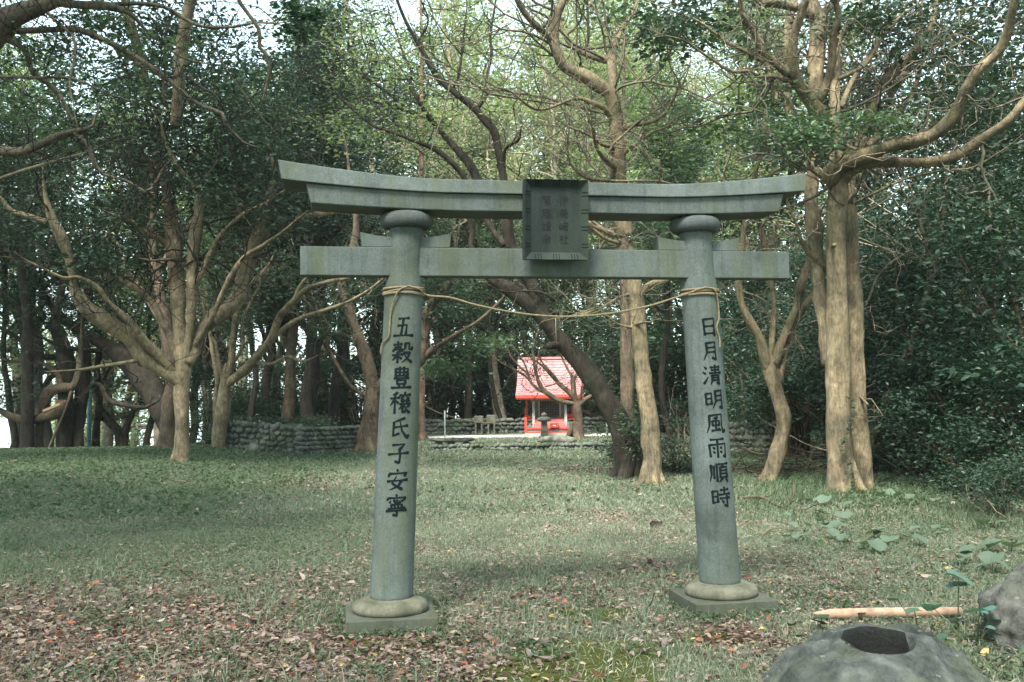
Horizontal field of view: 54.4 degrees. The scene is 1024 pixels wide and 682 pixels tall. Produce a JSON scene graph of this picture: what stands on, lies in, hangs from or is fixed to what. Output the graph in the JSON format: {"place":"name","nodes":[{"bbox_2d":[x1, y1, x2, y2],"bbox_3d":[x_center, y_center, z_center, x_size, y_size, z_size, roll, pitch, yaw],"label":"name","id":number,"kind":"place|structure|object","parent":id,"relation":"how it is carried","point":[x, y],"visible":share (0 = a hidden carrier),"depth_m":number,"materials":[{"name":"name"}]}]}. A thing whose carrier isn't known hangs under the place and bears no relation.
{"place":"outdoors","nodes":[
{"label":"outdoors","id":0,"kind":"place"},
{"bbox_2d":[0,429,1023,681],"bbox_3d":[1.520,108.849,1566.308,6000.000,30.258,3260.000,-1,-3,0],"label":"ground","id":1,"kind":"structure","parent":0,"point":[596,653],"depth_m":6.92,"materials":[{"name":"green plant"}]},
{"bbox_2d":[0,1,89,310],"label":"tree","id":2,"kind":"object","parent":1,"relation":"on","point":[30,84],"visible":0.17,"depth_m":44.74,"materials":[{"name":"green plant"}]},
{"bbox_2d":[0,89,101,447],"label":"tree","id":3,"kind":"object","parent":1,"relation":"on","point":[14,434],"visible":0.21,"depth_m":33.38,"materials":[{"name":"green plant"}]},
{"bbox_2d":[0,295,108,447],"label":"twisted tree","id":4,"kind":"object","parent":1,"relation":"on","point":[51,391],"visible":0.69,"depth_m":31.94,"materials":[{"name":"green plant"}]},
{"bbox_2d":[0,102,114,447],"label":"tree","id":5,"kind":"object","parent":1,"relation":"on","point":[16,374],"visible":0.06,"depth_m":50.05,"materials":[{"name":"green plant"}]},
{"bbox_2d":[0,43,133,447],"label":"upright tree","id":6,"kind":"object","parent":1,"relation":"on","point":[27,422],"visible":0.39,"depth_m":31.62,"materials":[{"name":"green plant"}]},
{"bbox_2d":[0,0,155,446],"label":"tree","id":7,"kind":"object","parent":1,"relation":"on","point":[48,434],"visible":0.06,"depth_m":47.27,"materials":[{"name":"green plant"}]},
{"bbox_2d":[0,118,160,446],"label":"twin trunk tree","id":8,"kind":"object","parent":1,"relation":"on","point":[71,427],"visible":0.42,"depth_m":32.42,"materials":[{"name":"green plant"}]},
{"bbox_2d":[11,323,164,446],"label":"shaped tree","id":9,"kind":"object","parent":1,"relation":"on","point":[120,434],"visible":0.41,"depth_m":33.98,"materials":[{"name":"green plant"}]},
{"bbox_2d":[0,180,187,429],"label":"leaning trunk tree","id":10,"kind":"object","parent":1,"relation":"on","point":[122,353],"visible":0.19,"depth_m":32.68,"materials":[{"name":"green plant"}]},
{"bbox_2d":[56,227,132,446],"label":"slender tree","id":11,"kind":"object","parent":1,"relation":"on","point":[97,418],"visible":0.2,"depth_m":33.88,"materials":[{"name":"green plant"}]},
{"bbox_2d":[31,114,213,445],"bbox_3d":[-12.873,-2.054,34.437,5.036,12.493,6.880,-1,-3,-4],"label":"tree","id":12,"kind":"object","parent":1,"relation":"on","point":[148,432],"visible":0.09,"depth_m":34.17,"materials":[{"name":"green plant"}]},
{"bbox_2d":[50,208,213,446],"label":"tree","id":13,"kind":"object","parent":1,"relation":"on","point":[138,426],"visible":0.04,"depth_m":61.07,"materials":[{"name":"green plant"}]},
{"bbox_2d":[30,89,251,446],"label":"tree","id":14,"kind":"object","parent":1,"relation":"on","point":[107,432],"visible":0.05,"depth_m":50.91,"materials":[{"name":"green plant"}]},
{"bbox_2d":[72,85,247,445],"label":"tree","id":15,"kind":"object","parent":1,"relation":"on","point":[155,434],"visible":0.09,"depth_m":45.38,"materials":[{"name":"green plant"}]},
{"bbox_2d":[0,0,335,238],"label":"overhanging tree","id":16,"kind":"object","parent":1,"relation":"on","point":[15,17],"visible":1,"depth_m":10.07,"materials":[{"name":"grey plant"}]},
{"bbox_2d":[17,5,320,448],"bbox_3d":[-10.474,-3.573,30.254,9.370,14.196,5.306,-1,-3,0],"label":"stout tree","id":17,"kind":"object","parent":1,"relation":"on","point":[166,431],"visible":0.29,"depth_m":29.90,"materials":[{"name":"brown plant"}]},
{"bbox_2d":[0,0,384,462],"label":"spreading tree","id":18,"kind":"object","parent":1,"relation":"on","point":[185,337],"visible":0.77,"depth_m":23.24,"materials":[{"name":"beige plant"}]},
{"bbox_2d":[125,189,263,443],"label":"tree","id":19,"kind":"object","parent":1,"relation":"on","point":[191,393],"visible":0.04,"depth_m":52.15,"materials":[{"name":"green plant"}]},
{"bbox_2d":[138,110,255,438],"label":"tree","id":20,"kind":"object","parent":1,"relation":"on","point":[206,354],"visible":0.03,"depth_m":46.17,"materials":[{"name":"green plant"}]},
{"bbox_2d":[161,355,280,444],"bbox_3d":[-10.881,2.349,37.118,5.368,3.642,5.880,0,-4,-17],"label":"evergreen shrub","id":21,"kind":"object","parent":1,"relation":"on","point":[242,408],"visible":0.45,"depth_m":36.72,"materials":[{"name":"green plant"}]},
{"bbox_2d":[167,113,289,362],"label":"tree","id":22,"kind":"object","parent":1,"relation":"on","point":[202,250],"visible":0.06,"depth_m":39.88,"materials":[{"name":"green plant"}]},
{"bbox_2d":[166,58,309,421],"bbox_3d":[-9.323,-2.915,34.388,5.984,14.322,6.413,0,-4,-18],"label":"tree","id":23,"kind":"object","parent":1,"relation":"on","point":[253,396],"visible":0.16,"depth_m":34.57,"materials":[{"name":"green plant"}]},
{"bbox_2d":[189,361,300,429],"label":"evergreen shrub","id":24,"kind":"object","parent":1,"relation":"on","point":[273,391],"visible":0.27,"depth_m":45.55,"materials":[{"name":"green plant"}]},
{"bbox_2d":[225,421,314,452],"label":"dry stone wall","id":25,"kind":"structure","parent":1,"relation":"on","point":[277,436],"depth_m":29.05,"materials":[{"name":"grey stone"}]},
{"bbox_2d":[167,215,388,449],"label":"forked tree","id":26,"kind":"object","parent":1,"relation":"on","point":[221,408],"visible":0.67,"depth_m":28.66,"materials":[{"name":"beige plant"}]},
{"bbox_2d":[202,0,380,422],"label":"tree","id":27,"kind":"object","parent":1,"relation":"on","point":[289,402],"visible":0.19,"depth_m":36.10,"materials":[{"name":"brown plant"}]},
{"bbox_2d":[211,77,384,419],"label":"tree","id":28,"kind":"object","parent":1,"relation":"on","point":[266,378],"visible":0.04,"depth_m":40.11,"materials":[{"name":"green plant"}]},
{"bbox_2d":[185,0,420,426],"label":"tree","id":29,"kind":"object","parent":1,"relation":"on","point":[306,395],"visible":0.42,"depth_m":34.86,"materials":[{"name":"green plant"}]},
{"bbox_2d":[255,78,388,420],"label":"tree","id":30,"kind":"object","parent":1,"relation":"on","point":[316,389],"visible":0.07,"depth_m":37.68,"materials":[{"name":"green plant"}]},
{"bbox_2d":[292,425,359,454],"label":"dry stone wall","id":31,"kind":"structure","parent":1,"relation":"on","point":[325,439],"depth_m":29.74,"materials":[{"name":"grey stone"}]},
{"bbox_2d":[280,351,380,425],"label":"evergreen shrub","id":32,"kind":"object","parent":1,"relation":"on","point":[322,402],"visible":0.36,"depth_m":45.32,"materials":[{"name":"green plant"}]},
{"bbox_2d":[228,29,445,426],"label":"tree","id":33,"kind":"object","parent":1,"relation":"on","point":[334,399],"visible":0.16,"depth_m":43.01,"materials":[{"name":"green plant"}]},
{"bbox_2d":[277,166,434,424],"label":"tree","id":34,"kind":"object","parent":1,"relation":"on","point":[332,346],"visible":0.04,"depth_m":49.51,"materials":[{"name":"green plant"}]},
{"bbox_2d":[271,0,468,378],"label":"tree","id":35,"kind":"object","parent":1,"relation":"on","point":[385,40],"visible":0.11,"depth_m":50.64,"materials":[{"name":"green plant"}]},
{"bbox_2d":[321,331,487,419],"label":"evergreen shrub","id":36,"kind":"object","parent":1,"relation":"on","point":[437,397],"visible":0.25,"depth_m":47.96,"materials":[{"name":"green plant"}]},
{"bbox_2d":[284,120,558,452],"bbox_3d":[-2.739,-1.854,30.967,9.131,10.856,5.676,-1,-3,0],"label":"curving tree","id":37,"kind":"object","parent":1,"relation":"on","point":[367,437],"visible":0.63,"depth_m":30.57,"materials":[{"name":"brown plant"}]},
{"bbox_2d":[385,0,460,439],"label":"cedar tree","id":38,"kind":"object","parent":1,"relation":"on","point":[422,434],"visible":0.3,"depth_m":40.48,"materials":[{"name":"green plant"}]},
{"bbox_2d":[362,171,512,418],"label":"tree","id":39,"kind":"object","parent":1,"relation":"on","point":[433,398],"visible":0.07,"depth_m":47.63,"materials":[{"name":"green plant"}]},
{"bbox_2d":[315,0,577,418],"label":"tree","id":40,"kind":"object","parent":1,"relation":"on","point":[494,364],"visible":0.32,"depth_m":51.77,"materials":[{"name":"green plant"}]},
{"bbox_2d":[237,0,667,480],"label":"dark leaning tree","id":41,"kind":"object","parent":1,"relation":"on","point":[627,447],"visible":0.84,"depth_m":19.22,"materials":[{"name":"green plant"}]},
{"bbox_2d":[364,0,558,419],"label":"tree","id":42,"kind":"object","parent":1,"relation":"on","point":[473,142],"visible":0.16,"depth_m":55.38,"materials":[{"name":"green plant"}]},
{"bbox_2d":[424,86,523,419],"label":"tree","id":43,"kind":"object","parent":1,"relation":"on","point":[449,167],"visible":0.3,"depth_m":49.00,"materials":[{"name":"green plant"}]},
{"bbox_2d":[430,127,524,418],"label":"tree","id":44,"kind":"object","parent":1,"relation":"on","point":[468,403],"visible":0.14,"depth_m":50.28,"materials":[{"name":"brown plant"}]},
{"bbox_2d":[446,166,557,418],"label":"tree","id":45,"kind":"object","parent":1,"relation":"on","point":[484,234],"visible":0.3,"depth_m":48.91,"materials":[{"name":"green plant"}]},
{"bbox_2d":[457,91,556,415],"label":"tree","id":46,"kind":"object","parent":1,"relation":"on","point":[512,162],"visible":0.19,"depth_m":52.57,"materials":[{"name":"green plant"}]},
{"bbox_2d":[0,432,1023,681],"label":"fallen leaves","id":47,"kind":"object","parent":1,"relation":"on","point":[736,634],"depth_m":7.20,"materials":[{"name":"brown plant"}]},
{"bbox_2d":[0,43,1023,442],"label":"woods","id":48,"kind":"object","parent":1,"relation":"on","point":[352,345],"depth_m":87.18,"materials":[{"name":"green plant"}]},
{"bbox_2d":[431,294,609,417],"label":"evergreen shrub","id":49,"kind":"object","parent":1,"relation":"on","point":[484,372],"visible":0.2,"depth_m":54.84,"materials":[{"name":"green plant"}]},
{"bbox_2d":[431,442,612,450],"bbox_3d":[0.486,3.376,30.480,6.029,0.560,0.490,-1,-3,6],"label":"stone edging","id":50,"kind":"object","parent":1,"relation":"on","point":[524,446],"visible":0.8,"depth_m":30.39,"materials":[{"name":"grey stone"}]},
{"bbox_2d":[449,5,620,414],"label":"tree","id":51,"kind":"object","parent":1,"relation":"on","point":[553,143],"visible":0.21,"depth_m":51.43,"materials":[{"name":"green plant"}]},
{"bbox_2d":[278,160,806,634],"bbox_3d":[0.302,0.415,7.275,3.909,3.387,0.635,0,-3,-10],"label":"stone torii","id":52,"kind":"object","parent":1,"relation":"on","point":[554,216],"visible":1,"depth_m":7.13,"materials":[{"name":"stone"}]},
{"bbox_2d":[380,285,720,353],"bbox_3d":[0.313,-0.152,7.315,2.553,0.488,0.313,0,-3,-10],"label":"straw rope","id":53,"kind":"object","parent":52,"relation":"attached to","point":[423,294],"visible":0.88,"depth_m":7.18,"materials":[{"name":"beige fabric"}]},
{"bbox_2d":[451,314,634,438],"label":"shrine maple","id":54,"kind":"object","parent":1,"relation":"on","point":[575,430],"visible":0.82,"depth_m":37.75,"materials":[{"name":"brown plant"}]},
{"bbox_2d":[515,357,583,437],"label":"red shrine","id":55,"kind":"object","parent":1,"relation":"on","point":[556,413],"visible":0.56,"depth_m":40.28,"materials":[{"name":"paint"}]},
{"bbox_2d":[494,27,609,353],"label":"tree","id":56,"kind":"object","parent":1,"relation":"on","point":[543,155],"visible":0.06,"depth_m":60.70,"materials":[{"name":"green plant"}]},
{"bbox_2d":[425,415,685,434],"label":"boundary wall","id":57,"kind":"structure","parent":1,"relation":"on","point":[458,426],"depth_m":45.16,"materials":[{"name":"stone"}]},
{"bbox_2d":[473,313,649,419],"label":"evergreen shrub","id":58,"kind":"object","parent":1,"relation":"on","point":[504,389],"visible":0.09,"depth_m":54.05,"materials":[{"name":"green plant"}]},
{"bbox_2d":[463,0,660,351],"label":"tree","id":59,"kind":"object","parent":1,"relation":"on","point":[512,55],"visible":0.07,"depth_m":64.39,"materials":[{"name":"green plant"}]},
{"bbox_2d":[313,0,822,485],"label":"pale slender tree","id":60,"kind":"object","parent":1,"relation":"on","point":[650,441],"visible":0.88,"depth_m":17.39,"materials":[{"name":"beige plant"}]},
{"bbox_2d":[484,309,660,417],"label":"evergreen shrub","id":61,"kind":"object","parent":1,"relation":"on","point":[512,382],"visible":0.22,"depth_m":49.30,"materials":[{"name":"green plant"}]},
{"bbox_2d":[477,0,671,406],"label":"tree","id":62,"kind":"object","parent":1,"relation":"on","point":[582,38],"visible":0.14,"depth_m":58.19,"materials":[{"name":"green plant"}]},
{"bbox_2d":[541,161,619,417],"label":"tree","id":63,"kind":"object","parent":1,"relation":"on","point":[580,285],"visible":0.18,"depth_m":49.15,"materials":[{"name":"green plant"}]},
{"bbox_2d":[559,0,682,428],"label":"straight brown tree","id":64,"kind":"object","parent":1,"relation":"on","point":[627,382],"visible":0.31,"depth_m":27.01,"materials":[{"name":"green plant"}]},
{"bbox_2d":[541,299,749,432],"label":"evergreen shrub","id":65,"kind":"object","parent":1,"relation":"on","point":[616,366],"visible":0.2,"depth_m":42.41,"materials":[{"name":"green plant"}]},
{"bbox_2d":[557,45,734,415],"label":"tree","id":66,"kind":"object","parent":1,"relation":"on","point":[604,242],"visible":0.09,"depth_m":47.77,"materials":[{"name":"green plant"}]},
{"bbox_2d":[589,60,741,440],"bbox_3d":[5.419,-2.690,33.089,5.305,13.101,7.248,-2,-4,17],"label":"tree","id":67,"kind":"object","parent":1,"relation":"on","point":[661,228],"visible":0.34,"depth_m":32.78,"materials":[{"name":"green plant"}]},
{"bbox_2d":[576,124,763,361],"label":"tree","id":68,"kind":"object","parent":1,"relation":"on","point":[676,284],"visible":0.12,"depth_m":40.88,"materials":[{"name":"green plant"}]},
{"bbox_2d":[607,88,732,433],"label":"tree","id":69,"kind":"object","parent":1,"relation":"on","point":[687,141],"visible":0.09,"depth_m":42.46,"materials":[{"name":"green plant"}]},
{"bbox_2d":[602,407,751,474],"bbox_3d":[3.311,2.125,20.132,3.008,1.623,2.428,1,-4,-21],"label":"evergreen shrub","id":70,"kind":"object","parent":1,"relation":"on","point":[688,461],"visible":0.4,"depth_m":20.01,"materials":[{"name":"green plant"}]},
{"bbox_2d":[573,287,800,416],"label":"evergreen shrub","id":71,"kind":"object","parent":1,"relation":"on","point":[616,335],"visible":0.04,"depth_m":43.99,"materials":[{"name":"green plant"}]},
{"bbox_2d":[602,283,814,432],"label":"evergreen shrub","id":72,"kind":"object","parent":1,"relation":"on","point":[678,350],"visible":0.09,"depth_m":40.01,"materials":[{"name":"green plant"}]},
{"bbox_2d":[650,39,796,291],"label":"tree","id":73,"kind":"object","parent":1,"relation":"on","point":[694,81],"visible":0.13,"depth_m":46.25,"materials":[{"name":"green plant"}]},
{"bbox_2d":[672,6,806,344],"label":"tree","id":74,"kind":"object","parent":1,"relation":"on","point":[730,59],"visible":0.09,"depth_m":51.04,"materials":[{"name":"green plant"}]},
{"bbox_2d":[618,275,881,430],"bbox_3d":[10.258,0.751,39.529,12.126,7.722,12.016,0,-4,-21],"label":"evergreen shrub","id":75,"kind":"object","parent":1,"relation":"on","point":[680,330],"visible":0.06,"depth_m":38.36,"materials":[{"name":"green plant"}]},
{"bbox_2d":[728,421,775,452],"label":"dry stone wall","id":76,"kind":"structure","parent":1,"relation":"on","point":[759,439],"depth_m":26.75,"materials":[{"name":"grey stone"}]},
{"bbox_2d":[662,430,890,476],"bbox_3d":[5.195,2.390,19.722,4.619,1.247,2.632,-1,-3,0],"label":"brush pile","id":77,"kind":"object","parent":1,"relation":"on","point":[795,456],"visible":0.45,"depth_m":19.50,"materials":[{"name":"brown plant"}]},
{"bbox_2d":[687,0,886,422],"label":"tree","id":78,"kind":"object","parent":1,"relation":"on","point":[744,92],"visible":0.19,"depth_m":38.59,"materials":[{"name":"green plant"}]},
{"bbox_2d":[712,131,865,482],"bbox_3d":[4.602,-0.612,18.366,3.351,6.587,3.534,-1,-3,0],"label":"knotty tree","id":79,"kind":"object","parent":1,"relation":"on","point":[773,357],"visible":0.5,"depth_m":17.87,"materials":[{"name":"beige plant"}]},
{"bbox_2d":[697,9,890,430],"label":"tree","id":80,"kind":"object","parent":1,"relation":"on","point":[791,226],"visible":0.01,"depth_m":45.02,"materials":[{"name":"green plant"}]},
{"bbox_2d":[718,230,899,454],"bbox_3d":[7.186,0.143,25.552,5.623,6.166,5.608,-3,-4,38],"label":"evergreen shrub","id":81,"kind":"object","parent":1,"relation":"on","point":[801,431],"visible":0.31,"depth_m":25.11,"materials":[{"name":"green plant"}]},
{"bbox_2d":[598,0,1023,494],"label":"great tree","id":82,"kind":"object","parent":1,"relation":"on","point":[838,304],"visible":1,"depth_m":15.96,"materials":[{"name":"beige plant"}]},
{"bbox_2d":[726,220,949,461],"bbox_3d":[8.124,0.094,24.188,5.720,6.070,5.735,-3,-4,35],"label":"evergreen shrub","id":83,"kind":"object","parent":1,"relation":"on","point":[791,395],"visible":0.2,"depth_m":23.66,"materials":[{"name":"green plant"}]},
{"bbox_2d":[663,55,1020,450],"bbox_3d":[7.433,-1.783,19.830,8.518,8.215,4.531,2,-4,-34],"label":"thin leaning tree","id":84,"kind":"object","parent":1,"relation":"on","point":[890,231],"visible":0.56,"depth_m":19.55,"materials":[{"name":"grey plant"}]},
{"bbox_2d":[740,28,996,436],"bbox_3d":[12.139,-3.429,33.574,8.738,14.522,8.134,-1,-3,11],"label":"tree","id":85,"kind":"object","parent":1,"relation":"on","point":[867,177],"visible":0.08,"depth_m":32.71,"materials":[{"name":"green plant"}]},
{"bbox_2d":[759,622,990,681],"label":"stone basin","id":86,"kind":"object","parent":1,"relation":"on","point":[900,652],"visible":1,"depth_m":5.18,"materials":[{"name":"grey stone"}]},
{"bbox_2d":[801,0,948,285],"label":"tree","id":87,"kind":"object","parent":1,"relation":"on","point":[850,51],"visible":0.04,"depth_m":41.79,"materials":[{"name":"green plant"}]},
{"bbox_2d":[777,228,992,467],"bbox_3d":[8.727,0.198,22.677,5.284,5.682,6.230,-2,-4,17],"label":"evergreen shrub","id":88,"kind":"object","parent":1,"relation":"on","point":[824,391],"visible":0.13,"depth_m":21.60,"materials":[{"name":"green plant"}]},
{"bbox_2d":[813,607,962,618],"bbox_3d":[2.596,1.883,6.900,1.025,0.073,0.068,-1,-3,0],"label":"wooden stake","id":89,"kind":"object","parent":1,"relation":"on","point":[889,612],"visible":0.78,"depth_m":6.87,"materials":[{"name":"brown wood"}]},
{"bbox_2d":[761,113,1023,457],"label":"crooked tree","id":90,"kind":"object","parent":1,"relation":"on","point":[944,259],"visible":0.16,"depth_m":20.58,"materials":[{"name":"green plant"}]},
{"bbox_2d":[791,353,1017,475],"bbox_3d":[7.691,1.477,19.034,4.308,2.651,4.361,2,-4,-39],"label":"evergreen shrub","id":91,"kind":"object","parent":1,"relation":"on","point":[894,365],"visible":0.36,"depth_m":18.41,"materials":[{"name":"green plant"}]},
{"bbox_2d":[786,159,1023,460],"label":"evergreen shrub","id":92,"kind":"object","parent":1,"relation":"on","point":[813,341],"visible":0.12,"depth_m":22.44,"materials":[{"name":"green plant"}]},
{"bbox_2d":[813,150,1023,462],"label":"evergreen shrub","id":93,"kind":"object","parent":1,"relation":"on","point":[929,328],"visible":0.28,"depth_m":19.55,"materials":[{"name":"green plant"}]},
{"bbox_2d":[823,137,1023,451],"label":"evergreen shrub","id":94,"kind":"object","parent":1,"relation":"on","point":[975,156],"visible":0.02,"depth_m":25.02,"materials":[{"name":"green plant"}]},
{"bbox_2d":[825,75,1023,481],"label":"evergreen shrub","id":95,"kind":"object","parent":1,"relation":"on","point":[955,329],"visible":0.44,"depth_m":18.20,"materials":[{"name":"green plant"}]},
{"bbox_2d":[858,0,1023,301],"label":"tree","id":96,"kind":"object","parent":1,"relation":"on","point":[973,3],"visible":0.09,"depth_m":32.79,"materials":[{"name":"green plant"}]},
{"bbox_2d":[867,331,1023,492],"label":"evergreen shrub","id":97,"kind":"object","parent":1,"relation":"on","point":[897,421],"visible":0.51,"depth_m":16.46,"materials":[{"name":"green plant"}]},
{"bbox_2d":[878,117,1023,485],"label":"evergreen shrub","id":98,"kind":"object","parent":1,"relation":"on","point":[1011,252],"visible":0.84,"depth_m":14.83,"materials":[{"name":"green plant"}]},
{"bbox_2d":[880,0,1023,292],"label":"tree","id":99,"kind":"object","parent":1,"relation":"on","point":[1020,39],"visible":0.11,"depth_m":31.75,"materials":[{"name":"green plant"}]},
{"bbox_2d":[906,348,1023,499],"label":"evergreen shrub","id":100,"kind":"object","parent":1,"relation":"on","point":[979,432],"visible":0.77,"depth_m":14.56,"materials":[{"name":"green plant"}]},
{"bbox_2d":[921,446,1023,519],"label":"evergreen shrub","id":101,"kind":"object","parent":1,"relation":"on","point":[1009,464],"visible":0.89,"depth_m":12.32,"materials":[{"name":"green plant"}]},
{"bbox_2d":[974,563,1023,654],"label":"boulder","id":102,"kind":"object","parent":1,"relation":"on","point":[1006,597],"visible":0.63,"depth_m":6.13,"materials":[{"name":"grey stone"}]},
{"bbox_2d":[0,0,1023,409],"label":"sky","id":103,"kind":"structure","parent":0,"point":[264,4],"materials":[{"name":"white"}]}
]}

